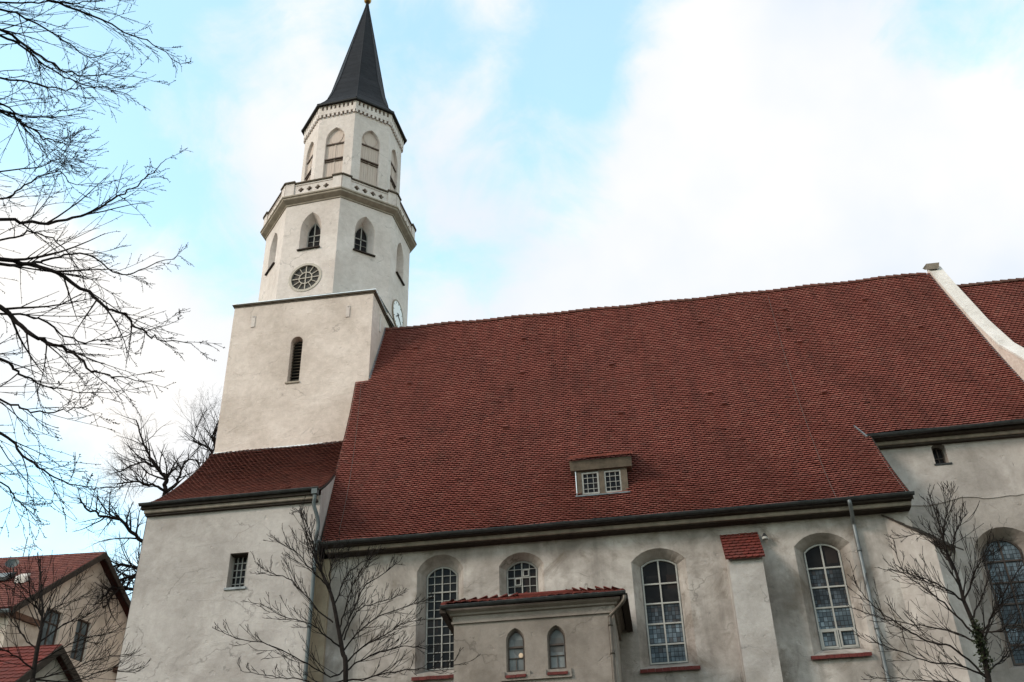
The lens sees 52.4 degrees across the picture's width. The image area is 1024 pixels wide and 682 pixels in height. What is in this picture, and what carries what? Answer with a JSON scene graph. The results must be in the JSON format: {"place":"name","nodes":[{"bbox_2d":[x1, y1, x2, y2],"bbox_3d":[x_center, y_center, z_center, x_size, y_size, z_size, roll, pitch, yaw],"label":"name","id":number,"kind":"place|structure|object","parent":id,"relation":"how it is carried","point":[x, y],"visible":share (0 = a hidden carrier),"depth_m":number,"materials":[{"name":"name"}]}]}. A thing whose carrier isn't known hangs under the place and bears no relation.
{"place":"outdoors","nodes":[
{"label":"outdoors","id":0,"kind":"place"},
{"bbox_2d":[0,644,81,681],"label":"house","id":1,"kind":"structure","parent":0,"point":[9,672],"depth_m":30.84,"materials":[{"name":"red tile"}]},
{"bbox_2d":[0,537,130,681],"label":"gabled house","id":2,"kind":"structure","parent":0,"point":[64,562],"depth_m":41.68,"materials":[{"name":"paint"}]},
{"bbox_2d":[40,608,60,644],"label":"window","id":3,"kind":"structure","parent":2,"relation":"in","point":[50,640],"depth_m":40.31,"materials":[{"name":"grey glass"}]},
{"bbox_2d":[70,619,89,660],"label":"window","id":4,"kind":"structure","parent":2,"relation":"in","point":[80,625],"depth_m":41.51,"materials":[{"name":"grey glass"}]},
{"bbox_2d":[0,545,151,681],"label":"bare tree","id":5,"kind":"object","parent":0,"point":[40,609],"visible":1,"depth_m":24.12,"materials":[{"name":"brown plant"}]},
{"bbox_2d":[0,0,224,550],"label":"bare tree","id":6,"kind":"object","parent":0,"point":[19,264],"visible":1,"depth_m":10.42,"materials":[{"name":"brown plant"}]},
{"bbox_2d":[49,382,221,644],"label":"bare tree","id":7,"kind":"object","parent":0,"point":[165,489],"visible":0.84,"depth_m":47.52,"materials":[{"name":"brown plant"}]},
{"bbox_2d":[212,497,478,681],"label":"bare tree","id":8,"kind":"object","parent":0,"point":[346,660],"visible":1,"depth_m":23.78,"materials":[{"name":"brown plant"}]},
{"bbox_2d":[0,0,1023,598],"label":"sky","id":9,"kind":"structure","parent":0,"point":[557,155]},
{"bbox_2d":[115,0,1023,681],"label":"church","id":10,"kind":"structure","parent":0,"point":[721,488],"depth_m":34.80,"materials":[{"name":"tile"}]},
{"bbox_2d":[224,553,247,590],"bbox_3d":[-8.443,7.179,32.228,0.690,1.190,0.425,-6,-34,6],"label":"window","id":11,"kind":"structure","parent":10,"relation":"in","point":[238,576],"depth_m":32.43,"materials":[{"name":"glass"}]},
{"bbox_2d":[265,262,274,275],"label":"window","id":12,"kind":"structure","parent":10,"relation":"in","point":[273,263],"depth_m":50.84,"materials":[{"name":"white paint"}]},
{"bbox_2d":[285,342,302,383],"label":"window","id":13,"kind":"structure","parent":10,"relation":"in","point":[297,350],"depth_m":46.33,"materials":[{"name":"black paint"}]},
{"bbox_2d":[289,263,321,291],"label":"rose window","id":14,"kind":"structure","parent":10,"relation":"in","point":[306,276],"depth_m":48.86,"materials":[{"name":"stone"}]},
{"bbox_2d":[297,223,320,250],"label":"window","id":15,"kind":"structure","parent":10,"relation":"in","point":[313,241],"depth_m":50.68,"materials":[{"name":"glass"}]},
{"bbox_2d":[353,227,375,256],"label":"window","id":16,"kind":"structure","parent":10,"relation":"in","point":[360,239],"depth_m":50.99,"materials":[{"name":"glass"}]},
{"bbox_2d":[396,271,404,285],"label":"window","id":17,"kind":"structure","parent":10,"relation":"in","point":[397,273],"depth_m":51.80,"materials":[{"name":"white paint"}]},
{"bbox_2d":[411,567,457,680],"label":"window","id":18,"kind":"structure","parent":10,"relation":"in","point":[444,580],"depth_m":31.51,"materials":[{"name":"glass"}]},
{"bbox_2d":[506,631,525,677],"bbox_3d":[0.108,8.375,27.804,0.534,1.309,0.390,-6,-34,6],"label":"window","id":19,"kind":"structure","parent":10,"relation":"in","point":[515,641],"depth_m":27.88,"materials":[{"name":"grey glass"}]},
{"bbox_2d":[507,561,537,594],"bbox_3d":[0.311,7.262,31.897,0.940,1.047,0.100,-6,-34,6],"label":"window","id":20,"kind":"structure","parent":10,"relation":"in","point":[521,576],"depth_m":31.88,"materials":[{"name":"glass"}]},
{"bbox_2d":[547,628,567,674],"bbox_3d":[1.201,8.262,27.686,0.534,1.306,0.390,-6,-34,6],"label":"window","id":21,"kind":"structure","parent":10,"relation":"in","point":[557,655],"depth_m":27.76,"materials":[{"name":"grey glass"}]},
{"bbox_2d":[640,559,700,672],"bbox_3d":[4.445,7.962,30.423,1.684,3.493,0.585,-6,-34,6],"label":"window","id":22,"kind":"structure","parent":10,"relation":"in","point":[662,601],"depth_m":30.64,"materials":[{"name":"grey glass"}]},
{"bbox_2d":[804,544,871,659],"bbox_3d":[9.106,7.428,29.953,1.634,3.521,0.585,-6,-34,6],"label":"window","id":23,"kind":"structure","parent":10,"relation":"in","point":[824,567],"depth_m":30.17,"materials":[{"name":"grey glass"}]},
{"bbox_2d":[932,448,951,465],"bbox_3d":[14.427,3.906,35.135,0.570,0.769,0.375,-6,-34,6],"label":"window","id":24,"kind":"structure","parent":10,"relation":"in","point":[938,454],"depth_m":35.28,"materials":[{"name":"black glass"}]},
{"bbox_2d":[981,539,1023,665],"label":"window","id":25,"kind":"structure","parent":10,"relation":"in","point":[1008,555],"depth_m":32.95,"materials":[{"name":"grey glass"}]},
{"bbox_2d":[846,481,1023,681],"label":"bare tree","id":26,"kind":"object","parent":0,"point":[981,639],"visible":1,"depth_m":21.59,"materials":[{"name":"brown plant"}]}
]}

